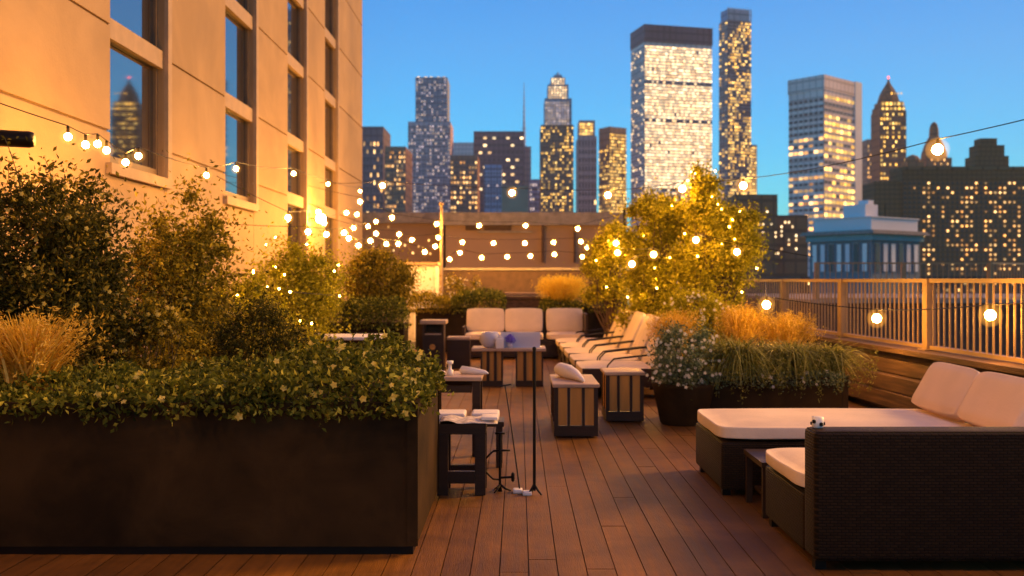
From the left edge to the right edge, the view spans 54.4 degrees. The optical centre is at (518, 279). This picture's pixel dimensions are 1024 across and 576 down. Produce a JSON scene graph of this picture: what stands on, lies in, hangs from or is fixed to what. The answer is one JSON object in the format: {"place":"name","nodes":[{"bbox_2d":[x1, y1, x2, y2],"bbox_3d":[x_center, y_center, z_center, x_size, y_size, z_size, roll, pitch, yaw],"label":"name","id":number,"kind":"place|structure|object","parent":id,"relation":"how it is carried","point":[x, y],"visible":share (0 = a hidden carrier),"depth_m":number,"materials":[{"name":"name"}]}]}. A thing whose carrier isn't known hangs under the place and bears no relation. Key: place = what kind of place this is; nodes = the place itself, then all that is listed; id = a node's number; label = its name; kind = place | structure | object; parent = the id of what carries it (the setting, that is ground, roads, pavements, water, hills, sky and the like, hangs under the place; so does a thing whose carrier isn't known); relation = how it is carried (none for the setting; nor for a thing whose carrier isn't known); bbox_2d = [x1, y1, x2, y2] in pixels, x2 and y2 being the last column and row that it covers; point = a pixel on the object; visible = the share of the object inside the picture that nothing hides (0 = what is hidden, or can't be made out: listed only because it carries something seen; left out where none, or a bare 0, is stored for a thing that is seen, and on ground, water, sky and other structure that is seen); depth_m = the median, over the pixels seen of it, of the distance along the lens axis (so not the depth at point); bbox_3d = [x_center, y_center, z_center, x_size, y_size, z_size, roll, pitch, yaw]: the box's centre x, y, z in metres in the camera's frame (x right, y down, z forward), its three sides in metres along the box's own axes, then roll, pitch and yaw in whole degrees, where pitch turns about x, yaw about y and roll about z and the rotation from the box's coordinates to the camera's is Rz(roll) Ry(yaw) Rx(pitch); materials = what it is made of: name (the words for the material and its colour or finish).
{"place":"outdoors","nodes":[
{"label":"outdoors","id":0,"kind":"place"},
{"bbox_2d":[362,126,390,211],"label":"office tower","id":1,"kind":"structure","parent":0,"point":[376,140],"depth_m":520.00,"materials":[{"name":"black concrete"}]},
{"bbox_2d":[385,146,411,211],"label":"office tower","id":2,"kind":"structure","parent":0,"point":[398,168],"depth_m":470.00,"materials":[{"name":"concrete"}]},
{"bbox_2d":[362,212,445,322],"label":"brick building","id":3,"kind":"structure","parent":0,"point":[413,226],"depth_m":33.00,"materials":[{"name":"brown brick"}]},
{"bbox_2d":[408,77,452,211],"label":"apartment tower","id":4,"kind":"structure","parent":0,"point":[430,138],"depth_m":620.00,"materials":[{"name":"grey concrete"}]},
{"bbox_2d":[409,126,449,211],"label":"window","id":5,"kind":"structure","parent":4,"relation":"in","point":[409,126],"depth_m":619.96,"materials":[{"name":"yellow"}]},
{"bbox_2d":[450,155,479,211],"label":"apartment block","id":6,"kind":"structure","parent":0,"point":[465,174],"depth_m":560.00,"materials":[{"name":"concrete"}]},
{"bbox_2d":[484,165,502,211],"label":"apartment block","id":7,"kind":"structure","parent":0,"point":[493,175],"depth_m":500.00,"materials":[{"name":"blue glass"}]},
{"bbox_2d":[474,131,530,211],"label":"office block","id":8,"kind":"structure","parent":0,"point":[509,152],"depth_m":640.00,"materials":[{"name":"black"}]},
{"bbox_2d":[502,186,527,211],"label":"brick block","id":9,"kind":"structure","parent":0,"point":[517,201],"depth_m":320.00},
{"bbox_2d":[540,72,573,211],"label":"stepped tower","id":10,"kind":"structure","parent":0,"point":[557,152],"depth_m":540.00,"materials":[{"name":"grey concrete"}]},
{"bbox_2d":[541,127,572,210],"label":"window","id":11,"kind":"structure","parent":10,"relation":"in","point":[546,127],"depth_m":539.94,"materials":[{"name":"gold glass"}]},
{"bbox_2d":[531,274,590,307],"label":"golden grass","id":12,"kind":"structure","parent":0,"point":[561,288],"depth_m":21.53,"materials":[{"name":"yellow plant"}]},
{"bbox_2d":[576,120,596,211],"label":"office tower","id":13,"kind":"structure","parent":0,"point":[586,171],"depth_m":650.00,"materials":[{"name":"grey stone"}]},
{"bbox_2d":[579,141,595,211],"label":"window","id":14,"kind":"structure","parent":13,"relation":"in","point":[579,141],"depth_m":649.87,"materials":[{"name":"grey glass"}]},
{"bbox_2d":[599,126,625,276],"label":"golden tower","id":15,"kind":"structure","parent":0,"point":[612,157],"depth_m":563.34,"materials":[{"name":"beige stone"}]},
{"bbox_2d":[599,134,625,234],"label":"window","id":16,"kind":"structure","parent":15,"relation":"in","point":[610,134],"depth_m":563.79,"materials":[{"name":"glass"}]},
{"bbox_2d":[408,342,880,575],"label":"roof","id":17,"kind":"structure","parent":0,"point":[851,400],"depth_m":8.57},
{"bbox_2d":[0,0,361,358],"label":"stone building","id":18,"kind":"structure","parent":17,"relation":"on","point":[272,85],"depth_m":15.22,"materials":[{"name":"beige stone"}]},
{"bbox_2d":[0,130,35,147],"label":"wall spotlight","id":19,"kind":"object","parent":18,"relation":"attached to","point":[21,141],"depth_m":8.58,"materials":[{"name":"black metal"}]},
{"bbox_2d":[107,41,157,174],"bbox_3d":[-4.920,-2.185,12.600,0.160,1.630,1.800,0,0,0],"label":"window","id":20,"kind":"structure","parent":18,"relation":"in","point":[133,81],"depth_m":12.75,"materials":[{"name":"blue glass"}]},
{"bbox_2d":[110,0,157,47],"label":"window","id":21,"kind":"structure","parent":18,"relation":"in","point":[140,17],"depth_m":12.95,"materials":[{"name":"blue glass"}]},
{"bbox_2d":[0,103,371,191],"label":"string lights","id":22,"kind":"object","parent":18,"relation":"attached to","point":[85,144],"visible":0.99,"depth_m":10.02,"materials":[{"name":"white metal"}]},
{"bbox_2d":[223,109,248,201],"bbox_3d":[-4.920,-2.185,17.175,0.160,1.630,1.750,0,0,0],"label":"window","id":23,"kind":"structure","parent":18,"relation":"in","point":[236,128],"depth_m":17.40,"materials":[{"name":"blue glass"}]},
{"bbox_2d":[225,8,248,105],"bbox_3d":[-4.920,-3.835,17.175,0.160,1.670,1.750,0,0,0],"label":"window","id":24,"kind":"structure","parent":18,"relation":"in","point":[236,34],"depth_m":17.40,"materials":[{"name":"blue glass"}]},
{"bbox_2d":[286,204,300,278],"bbox_3d":[-4.920,-0.160,21.525,0.160,3.180,1.650,0,0,0],"label":"window","id":25,"kind":"structure","parent":18,"relation":"in","point":[295,220],"depth_m":21.91,"materials":[{"name":"brown glass"}]},
{"bbox_2d":[288,145,300,195],"bbox_3d":[-4.920,-2.375,21.525,0.160,1.250,1.650,0,0,0],"label":"window","id":26,"kind":"structure","parent":18,"relation":"in","point":[294,156],"depth_m":21.91,"materials":[{"name":"brown glass"}]},
{"bbox_2d":[288,67,300,139],"bbox_3d":[-4.920,-3.835,21.525,0.160,1.670,1.650,0,0,0],"label":"window","id":27,"kind":"structure","parent":18,"relation":"in","point":[294,81],"depth_m":21.91,"materials":[{"name":"brown glass"}]},
{"bbox_2d":[288,0,300,63],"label":"window","id":28,"kind":"structure","parent":18,"relation":"in","point":[294,12],"depth_m":21.91,"materials":[{"name":"brown glass"}]},
{"bbox_2d":[325,101,332,159],"bbox_3d":[-4.920,-3.835,25.475,0.160,1.670,1.550,0,0,0],"label":"window","id":29,"kind":"structure","parent":18,"relation":"in","point":[328,109],"depth_m":25.83,"materials":[{"name":"brown glass"}]},
{"bbox_2d":[325,40,332,95],"bbox_3d":[-4.920,-5.445,25.475,0.160,1.550,1.550,0,0,0],"label":"window","id":30,"kind":"structure","parent":18,"relation":"in","point":[328,49],"depth_m":25.83,"materials":[{"name":"brown glass"}]},
{"bbox_2d":[320,119,1023,197],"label":"string lights","id":31,"kind":"object","parent":18,"relation":"hanging from","point":[937,148],"visible":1,"depth_m":14.45,"materials":[{"name":"white metal"}]},
{"bbox_2d":[404,262,439,341],"bbox_3d":[-2.530,0.565,26.085,0.940,2.040,1.330,0,0,0],"label":"white hut","id":32,"kind":"object","parent":17,"relation":"on","point":[432,272],"visible":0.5,"depth_m":25.49,"materials":[{"name":"fabric"}]},
{"bbox_2d":[437,272,481,307],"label":"flowering shrub","id":33,"kind":"object","parent":17,"relation":"on","point":[455,282],"visible":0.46,"depth_m":22.20,"materials":[{"name":"green plant"}]},
{"bbox_2d":[0,350,1023,575],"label":"deck","id":34,"kind":"structure","parent":17,"relation":"on","point":[645,497],"depth_m":6.19,"materials":[{"name":"brown wood"}]},
{"bbox_2d":[0,198,56,334],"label":"shrub","id":35,"kind":"object","parent":34,"relation":"on","point":[10,239],"visible":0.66,"depth_m":7.70,"materials":[{"name":"green plant"}]},
{"bbox_2d":[0,135,206,373],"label":"shrub","id":36,"kind":"object","parent":34,"relation":"on","point":[82,277],"visible":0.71,"depth_m":7.87,"materials":[{"name":"green plant"}]},
{"bbox_2d":[106,280,215,369],"bbox_3d":[-3.014,0.777,8.372,0.969,1.555,0.939,0,0,0],"label":"leafy shrub","id":37,"kind":"object","parent":34,"relation":"on","point":[164,320],"visible":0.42,"depth_m":8.23,"materials":[{"name":"green plant"}]},
{"bbox_2d":[110,150,270,364],"bbox_3d":[-3.370,0.161,9.732,1.823,2.791,1.761,0,0,31],"label":"leafy shrub","id":38,"kind":"object","parent":34,"relation":"on","point":[186,263],"visible":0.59,"depth_m":9.45,"materials":[{"name":"green plant"}]},
{"bbox_2d":[0,379,438,553],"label":"planter","id":39,"kind":"object","parent":34,"relation":"on","point":[201,483],"visible":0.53,"depth_m":5.60,"materials":[{"name":"metal"}]},
{"bbox_2d":[0,304,109,395],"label":"straw grass","id":40,"kind":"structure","parent":39,"relation":"on","point":[26,346],"depth_m":6.04,"materials":[{"name":"yellow plant"}]},
{"bbox_2d":[0,350,180,424],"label":"hedge shrub","id":41,"kind":"object","parent":39,"relation":"in","point":[76,380],"visible":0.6,"depth_m":5.86,"materials":[{"name":"green plant"}]},
{"bbox_2d":[75,346,304,432],"bbox_3d":[-1.952,0.644,6.293,1.237,0.451,1.847,0,0,0],"label":"hedge shrub","id":42,"kind":"object","parent":39,"relation":"in","point":[197,378],"visible":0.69,"depth_m":5.63,"materials":[{"name":"green plant"}]},
{"bbox_2d":[235,327,453,431],"bbox_3d":[-1.051,0.577,6.354,1.209,0.538,1.978,0,0,0],"label":"hedge shrub","id":43,"kind":"object","parent":39,"relation":"in","point":[396,368],"visible":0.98,"depth_m":5.68,"materials":[{"name":"green plant"}]},
{"bbox_2d":[186,271,326,366],"bbox_3d":[-2.062,0.743,7.716,1.112,1.623,0.940,0,0,20],"label":"round bush","id":44,"kind":"object","parent":34,"relation":"on","point":[228,341],"visible":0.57,"depth_m":7.56,"materials":[{"name":"green plant"}]},
{"bbox_2d":[207,262,341,364],"bbox_3d":[-2.876,0.600,10.626,1.878,1.911,1.378,0,0,0],"label":"golden shrub","id":45,"kind":"object","parent":34,"relation":"on","point":[256,284],"visible":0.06,"depth_m":10.50,"materials":[{"name":"green plant"}]},
{"bbox_2d":[230,209,370,348],"bbox_3d":[-2.973,0.315,13.181,1.771,2.482,1.892,0,0,30],"label":"golden shrub","id":46,"kind":"object","parent":34,"relation":"on","point":[305,283],"visible":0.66,"depth_m":13.01,"materials":[{"name":"green plant"}]},
{"bbox_2d":[318,323,407,350],"bbox_3d":[-2.775,1.130,16.300,1.874,0.840,0.624,0,0,0],"label":"planter box","id":47,"kind":"object","parent":34,"relation":"on","point":[362,330],"visible":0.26,"depth_m":16.00,"materials":[{"name":"metal"}]},
{"bbox_2d":[341,294,411,333],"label":"hedge","id":48,"kind":"object","parent":47,"relation":"in","point":[397,302],"visible":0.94,"depth_m":16.04,"materials":[{"name":"green plant"}]},
{"bbox_2d":[334,233,431,323],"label":"leafy shrub","id":49,"kind":"object","parent":34,"relation":"on","point":[401,275],"visible":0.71,"depth_m":17.43,"materials":[{"name":"green plant"}]},
{"bbox_2d":[420,319,447,370],"bbox_3d":[-1.440,1.115,17.000,0.440,0.870,0.480,0,0,0],"label":"service cabinet","id":50,"kind":"object","parent":34,"relation":"on","point":[433,335],"visible":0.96,"depth_m":16.80,"materials":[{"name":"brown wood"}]},
{"bbox_2d":[416,308,465,351],"bbox_3d":[-1.550,1.085,21.700,1.324,0.930,0.624,0,0,0],"label":"planter box","id":51,"kind":"object","parent":34,"relation":"on","point":[455,324],"visible":0.41,"depth_m":21.40,"materials":[{"name":"wood"}]},
{"bbox_2d":[407,290,456,314],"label":"hedge","id":52,"kind":"object","parent":51,"relation":"in","point":[439,302],"visible":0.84,"depth_m":21.42,"materials":[{"name":"green plant"}]},
{"bbox_2d":[448,286,506,316],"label":"hedge","id":53,"kind":"object","parent":51,"relation":"in","point":[493,297],"visible":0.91,"depth_m":21.46,"materials":[{"name":"green plant"}]},
{"bbox_2d":[447,336,470,368],"bbox_3d":[-1.050,1.275,17.600,0.400,0.550,0.400,0,0,0],"label":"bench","id":54,"kind":"object","parent":34,"relation":"on","point":[459,351],"visible":0.98,"depth_m":17.40,"materials":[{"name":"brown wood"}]},
{"bbox_2d":[439,371,483,456],"bbox_3d":[-0.570,1.200,9.000,0.500,0.700,0.600,0,0,0],"label":"bistro table","id":55,"kind":"object","parent":34,"relation":"on","point":[457,382],"visible":0.39,"depth_m":8.74,"materials":[{"name":"brown wood"}]},
{"bbox_2d":[437,418,486,495],"bbox_3d":[-0.453,1.292,7.345,0.435,0.515,0.390,0,0,0],"label":"wooden stool","id":56,"kind":"object","parent":34,"relation":"on","point":[450,474],"visible":0.85,"depth_m":7.16,"materials":[{"name":"brown wood"}]},
{"bbox_2d":[439,414,497,423],"bbox_3d":[-0.360,1.013,7.300,0.420,0.040,0.321,0,0,0],"label":"newspaper","id":57,"kind":"object","parent":56,"relation":"on","point":[488,419],"visible":1,"depth_m":7.24,"materials":[{"name":"white paper"}]},
{"bbox_2d":[439,409,503,467],"bbox_3d":[-0.420,1.325,8.350,0.600,0.450,0.300,0,0,0],"label":"bench","id":58,"kind":"object","parent":34,"relation":"on","point":[499,426],"visible":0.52,"depth_m":8.21,"materials":[{"name":"wood"}]},
{"bbox_2d":[471,346,545,385],"bbox_3d":[-0.140,1.272,14.750,1.080,0.555,0.660,0,0,0],"label":"coffee table","id":59,"kind":"object","parent":34,"relation":"on","point":[492,362],"visible":0.9,"depth_m":14.52,"materials":[{"name":"brown wood"}]},
{"bbox_2d":[501,332,541,347],"bbox_3d":[0.030,0.885,14.720,0.620,0.220,0.300,0,0,0],"label":"glass wind guard","id":60,"kind":"object","parent":59,"relation":"on","point":[527,339],"visible":0.76,"depth_m":14.59,"materials":[{"name":"white"}]},
{"bbox_2d":[462,308,587,356],"bbox_3d":[0.130,1.062,20.031,2.480,0.975,1.038,0,0,0],"label":"three seat sofa","id":61,"kind":"object","parent":34,"relation":"on","point":[551,325],"visible":0.67,"depth_m":20.25,"materials":[{"name":"beige fabric"}]},
{"bbox_2d":[523,347,541,495],"bbox_3d":[0.101,1.015,7.190,0.142,1.070,0.101,0,0,0],"label":"slim post","id":62,"kind":"object","parent":34,"relation":"on","point":[534,487],"visible":1,"depth_m":7.17,"materials":[{"name":"black metal"}]},
{"bbox_2d":[549,374,599,435],"bbox_3d":[0.565,1.275,10.250,0.460,0.510,1.030,0,0,0],"label":"slatted table","id":63,"kind":"object","parent":34,"relation":"on","point":[574,407],"visible":0.98,"depth_m":9.76,"materials":[{"name":"brown wood"}]},
{"bbox_2d":[559,309,633,363],"bbox_3d":[1.404,1.035,17.630,1.335,1.031,1.304,0,0,0],"label":"lounge chair","id":64,"kind":"object","parent":34,"relation":"on","point":[617,332],"visible":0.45,"depth_m":17.30,"materials":[{"name":"beige fabric"}]},
{"bbox_2d":[563,208,633,336],"bbox_3d":[1.721,0.094,18.797,1.445,2.912,1.387,0,0,23],"label":"lit tree","id":65,"kind":"object","parent":34,"relation":"on","point":[603,274],"visible":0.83,"depth_m":18.65,"materials":[{"name":"yellow plant"}]},
{"bbox_2d":[564,311,645,364],"bbox_3d":[1.424,1.035,16.270,1.335,1.031,1.304,0,0,0],"label":"lounge chair","id":66,"kind":"object","parent":34,"relation":"on","point":[634,325],"visible":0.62,"depth_m":15.99,"materials":[{"name":"beige metal"}]},
{"bbox_2d":[569,314,658,387],"bbox_3d":[1.444,1.035,14.910,1.335,1.031,1.304,0,0,0],"label":"lounge chair","id":67,"kind":"object","parent":34,"relation":"on","point":[641,336],"visible":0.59,"depth_m":14.67,"materials":[{"name":"beige fabric"}]},
{"bbox_2d":[600,368,644,420],"bbox_3d":[1.155,1.265,11.075,0.440,0.530,0.580,0,0,0],"label":"slatted table","id":68,"kind":"object","parent":34,"relation":"on","point":[622,398],"visible":1,"depth_m":10.81,"materials":[{"name":"brown wood"}]},
{"bbox_2d":[576,317,680,389],"bbox_3d":[1.464,1.035,13.550,1.335,1.031,1.304,0,0,0],"label":"lounge chair","id":69,"kind":"object","parent":34,"relation":"on","point":[592,367],"visible":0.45,"depth_m":13.11,"materials":[{"name":"beige fabric"}]},
{"bbox_2d":[606,177,693,339],"bbox_3d":[2.502,-0.113,17.025,2.030,3.327,1.715,0,0,0],"label":"lit tree","id":70,"kind":"object","parent":34,"relation":"on","point":[642,271],"visible":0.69,"depth_m":16.82,"materials":[{"name":"green plant"}]},
{"bbox_2d":[651,380,714,426],"bbox_3d":[1.780,1.330,10.750,0.690,0.440,0.690,0,0,0],"label":"round planter","id":71,"kind":"object","parent":34,"relation":"on","point":[676,405],"visible":0.77,"depth_m":10.50,"materials":[{"name":"metal"}]},
{"bbox_2d":[638,298,736,389],"bbox_3d":[1.737,0.672,10.675,1.094,0.994,1.007,0,0,-41],"label":"flowering bush","id":72,"kind":"object","parent":71,"relation":"on","point":[678,373],"visible":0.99,"depth_m":10.58,"materials":[{"name":"green plant"}]},
{"bbox_2d":[646,277,738,357],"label":"ornamental grass","id":73,"kind":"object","parent":34,"relation":"on","point":[709,304],"depth_m":13.53,"materials":[{"name":"green plant"}]},
{"bbox_2d":[643,158,781,338],"bbox_3d":[3.112,-0.219,16.179,2.261,3.539,1.632,0,0,0],"label":"lit tree","id":74,"kind":"object","parent":34,"relation":"on","point":[708,215],"visible":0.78,"depth_m":15.98,"materials":[{"name":"green plant"}]},
{"bbox_2d":[744,449,768,517],"bbox_3d":[1.860,1.367,6.720,0.560,0.365,0.520,0,0,0],"label":"side table","id":75,"kind":"object","parent":34,"relation":"on","point":[757,456],"visible":0.37,"depth_m":6.80,"materials":[{"name":"brown wood"}]},
{"bbox_2d":[698,374,848,408],"bbox_3d":[2.750,1.300,11.100,1.624,0.500,0.724,0,0,0],"label":"planter box","id":76,"kind":"object","parent":34,"relation":"on","point":[724,398],"visible":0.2,"depth_m":10.75,"materials":[{"name":"metal"}]},
{"bbox_2d":[674,333,811,403],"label":"trailing grass","id":77,"kind":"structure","parent":76,"relation":"in","point":[741,355],"depth_m":10.67,"materials":[{"name":"green plant"}]},
{"bbox_2d":[694,352,850,393],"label":"ground cover","id":78,"kind":"object","parent":76,"relation":"in","point":[832,379],"visible":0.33,"depth_m":10.68,"materials":[{"name":"green plant"}]},
{"bbox_2d":[747,337,851,402],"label":"trailing grass","id":79,"kind":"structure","parent":76,"relation":"in","point":[797,351],"depth_m":10.75,"materials":[{"name":"green plant"}]},
{"bbox_2d":[793,341,883,394],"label":"trailing grass","id":80,"kind":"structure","parent":76,"relation":"in","point":[832,365],"depth_m":10.85,"materials":[{"name":"green plant"}]},
{"bbox_2d":[696,362,1023,494],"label":"chaise sofa","id":81,"kind":"object","parent":34,"relation":"on","point":[948,395],"visible":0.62,"depth_m":7.24,"materials":[{"name":"fabric"}]},
{"bbox_2d":[766,427,1023,568],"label":"wicker sofa","id":82,"kind":"object","parent":34,"relation":"on","point":[894,493],"visible":1,"depth_m":5.29,"materials":[{"name":"wicker"}]},
{"bbox_2d":[439,268,597,307],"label":"ledge wall","id":83,"kind":"structure","parent":17,"relation":"on","point":[511,279],"depth_m":27.00,"materials":[{"name":"concrete"}]},
{"bbox_2d":[502,296,552,307],"bbox_3d":[0.200,0.960,22.775,1.320,1.180,0.450,0,0,0],"label":"wood ledge","id":84,"kind":"object","parent":17,"relation":"on","point":[522,301],"visible":0.18,"depth_m":22.60,"materials":[{"name":"brown wood"}]},
{"bbox_2d":[725,324,1023,409],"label":"parapet wall","id":85,"kind":"structure","parent":17,"relation":"on","point":[902,371],"depth_m":11.44,"materials":[{"name":"wood"}]},
{"bbox_2d":[694,278,1023,363],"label":"metal railing","id":86,"kind":"object","parent":85,"relation":"on","point":[928,316],"visible":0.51,"depth_m":11.72,"materials":[{"name":"brown metal"}]},
{"bbox_2d":[762,282,1023,322],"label":"string lights","id":87,"kind":"object","parent":86,"relation":"hanging from","point":[990,314],"visible":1,"depth_m":11.02,"materials":[{"name":"white glass"}]},
{"bbox_2d":[630,24,712,304],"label":"slab tower","id":88,"kind":"structure","parent":0,"point":[671,102],"depth_m":524.62,"materials":[{"name":"white stone"}]},
{"bbox_2d":[631,46,711,203],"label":"window","id":89,"kind":"structure","parent":88,"relation":"in","point":[643,46],"depth_m":524.61,"materials":[{"name":"yellow"}]},
{"bbox_2d":[644,308,700,363],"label":"straw grass","id":90,"kind":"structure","parent":0,"point":[680,320],"depth_m":12.99,"materials":[{"name":"plant"}]},
{"bbox_2d":[362,0,1023,304],"label":"sky","id":91,"kind":"structure","parent":0,"point":[955,65],"materials":[{"name":"blue"}]},
{"bbox_2d":[719,7,756,199],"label":"slender tower","id":92,"kind":"structure","parent":0,"point":[737,155],"depth_m":472.23,"materials":[{"name":"grey concrete"}]},
{"bbox_2d":[719,22,750,199],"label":"window","id":93,"kind":"structure","parent":92,"relation":"in","point":[726,22],"depth_m":472.21,"materials":[{"name":"yellow glass"}]},
{"bbox_2d":[713,301,771,343],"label":"straw grass","id":94,"kind":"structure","parent":0,"point":[740,321],"depth_m":12.97,"materials":[{"name":"plant"}]},
{"bbox_2d":[720,194,807,278],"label":"dark block","id":95,"kind":"structure","parent":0,"point":[784,232],"depth_m":263.00,"materials":[{"name":"brown stone"}]},
{"bbox_2d":[755,309,825,346],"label":"straw grass","id":96,"kind":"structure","parent":0,"point":[789,328],"depth_m":13.07,"materials":[{"name":"plant"}]},
{"bbox_2d":[788,74,861,276],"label":"office tower","id":97,"kind":"structure","parent":0,"point":[825,120],"depth_m":437.46,"materials":[{"name":"grey concrete"}]},
{"bbox_2d":[789,96,853,261],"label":"window","id":98,"kind":"structure","parent":97,"relation":"in","point":[830,97],"depth_m":436.94,"materials":[{"name":"yellow glass"}]},
{"bbox_2d":[800,200,929,293],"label":"building","id":99,"kind":"structure","parent":0,"point":[861,231],"depth_m":77.12,"materials":[{"name":"stone"}]},
{"bbox_2d":[862,139,870,184],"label":"apartment block","id":100,"kind":"structure","parent":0,"point":[866,162],"depth_m":561.12,"materials":[{"name":"grey concrete"}]},
{"bbox_2d":[746,294,1020,356],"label":"neighbour terrace","id":101,"kind":"structure","parent":0,"point":[1018,330],"depth_m":28.00,"materials":[{"name":"brick"}]},
{"bbox_2d":[814,262,1023,298],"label":"terrace railing","id":102,"kind":"object","parent":101,"relation":"on","point":[989,269],"visible":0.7,"depth_m":28.19,"materials":[{"name":"brown metal"}]},
{"bbox_2d":[746,277,1023,293],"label":"block","id":103,"kind":"structure","parent":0,"point":[959,288],"depth_m":120.00,"materials":[{"name":"brick"}]},
{"bbox_2d":[871,76,905,182],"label":"spired tower","id":104,"kind":"structure","parent":0,"point":[888,124],"depth_m":500.00,"materials":[{"name":"brown stone"}]},
{"bbox_2d":[920,122,951,165],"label":"domed tower","id":105,"kind":"structure","parent":0,"point":[929,157],"depth_m":432.01,"materials":[{"name":"brown stone"}]},
{"bbox_2d":[862,138,1023,276],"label":"apartment house","id":106,"kind":"structure","parent":0,"point":[972,210],"depth_m":210.00,"materials":[{"name":"concrete"}]},
{"bbox_2d":[904,182,1023,274],"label":"window","id":107,"kind":"structure","parent":106,"relation":"in","point":[904,182],"depth_m":209.90,"materials":[{"name":"yellow"}]},
{"bbox_3d":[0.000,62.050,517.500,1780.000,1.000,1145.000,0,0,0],"label":"ground","id":108,"kind":"structure","parent":0,"visible":0},
{"bbox_2d":[439,212,626,290],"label":"brick building","id":109,"kind":"structure","parent":108,"relation":"on","point":[508,225],"depth_m":31.50,"materials":[{"name":"brown brick"}]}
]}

